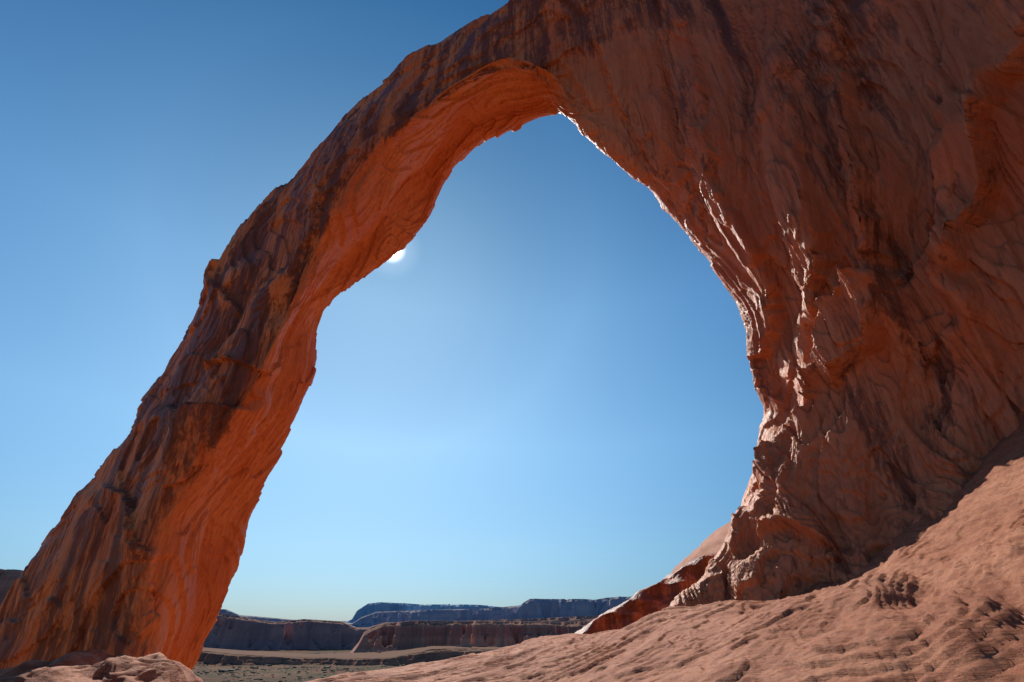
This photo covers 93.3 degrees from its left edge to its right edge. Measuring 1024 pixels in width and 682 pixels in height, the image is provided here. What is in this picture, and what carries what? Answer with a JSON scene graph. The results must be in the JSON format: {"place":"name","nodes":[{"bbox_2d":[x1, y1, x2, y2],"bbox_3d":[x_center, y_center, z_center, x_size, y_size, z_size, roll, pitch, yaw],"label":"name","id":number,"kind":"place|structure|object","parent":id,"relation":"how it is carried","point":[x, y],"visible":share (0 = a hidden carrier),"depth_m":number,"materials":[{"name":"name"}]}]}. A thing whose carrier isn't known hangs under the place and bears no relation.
{"place":"outdoors","nodes":[
{"label":"outdoors","id":0,"kind":"place"},
{"bbox_2d":[0,569,22,604],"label":"canyon cliff","id":1,"kind":"structure","parent":0,"point":[8,577],"depth_m":528.72,"materials":[{"name":"brown stone"}]},
{"bbox_2d":[192,621,405,681],"bbox_3d":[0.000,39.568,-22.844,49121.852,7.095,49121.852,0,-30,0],"label":"desert ground","id":2,"kind":"structure","parent":0,"point":[212,676],"depth_m":499.53,"materials":[{"name":"beige sand"}]},
{"bbox_2d":[193,652,419,681],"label":"desert shrubs","id":3,"kind":"object","parent":2,"relation":"on","point":[254,671],"visible":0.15,"depth_m":488.52,"materials":[{"name":"plant"}]},
{"bbox_2d":[195,646,501,665],"bbox_3d":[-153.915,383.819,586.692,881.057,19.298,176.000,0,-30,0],"label":"canyon ledge","id":4,"kind":"object","parent":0,"point":[220,657],"visible":0.28,"depth_m":579.56,"materials":[{"name":"brown stone"}]},
{"bbox_2d":[0,0,763,620],"label":"sky","id":5,"kind":"structure","parent":0,"point":[548,392],"materials":[{"name":"blue"}]},
{"bbox_2d":[203,613,597,649],"bbox_3d":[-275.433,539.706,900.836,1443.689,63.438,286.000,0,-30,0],"label":"canyon cliff","id":6,"kind":"structure","parent":0,"point":[231,632],"depth_m":866.33,"materials":[{"name":"brown stone"}]},
{"bbox_2d":[345,602,495,622],"bbox_3d":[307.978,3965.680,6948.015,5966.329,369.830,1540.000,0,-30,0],"label":"mesa","id":7,"kind":"structure","parent":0,"point":[367,609],"depth_m":6877.10,"materials":[{"name":"blue stone"}]},
{"bbox_2d":[219,596,632,626],"bbox_3d":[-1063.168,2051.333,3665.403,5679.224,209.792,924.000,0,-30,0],"label":"mesa","id":8,"kind":"structure","parent":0,"point":[540,608],"depth_m":3579.17,"materials":[{"name":"blue stone"}]},
{"bbox_2d":[350,621,590,652],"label":"canyon cliff","id":9,"kind":"structure","parent":0,"point":[385,637],"depth_m":694.13,"materials":[{"name":"brown stone"}]},
{"bbox_2d":[306,421,1023,681],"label":"slickrock ground","id":10,"kind":"structure","parent":0,"point":[926,598],"depth_m":6.98,"materials":[{"name":"brown stone"}]},
{"bbox_2d":[0,649,130,681],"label":"sandstone boulder","id":11,"kind":"object","parent":10,"relation":"on","point":[91,657],"visible":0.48,"depth_m":8.17,"materials":[{"name":"brown stone"}]},
{"bbox_2d":[10,652,202,681],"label":"sandstone boulder","id":12,"kind":"object","parent":10,"relation":"on","point":[157,667],"visible":1,"depth_m":7.48,"materials":[{"name":"stone"}]},
{"bbox_2d":[0,0,1023,669],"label":"sandstone arch","id":13,"kind":"structure","parent":10,"relation":"on","point":[836,186],"depth_m":20.97,"materials":[{"name":"brown stone"}]},
{"bbox_2d":[575,551,718,633],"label":"slickrock dome","id":14,"kind":"structure","parent":10,"relation":"on","point":[660,595],"depth_m":34.69,"materials":[{"name":"stone"}]}
]}

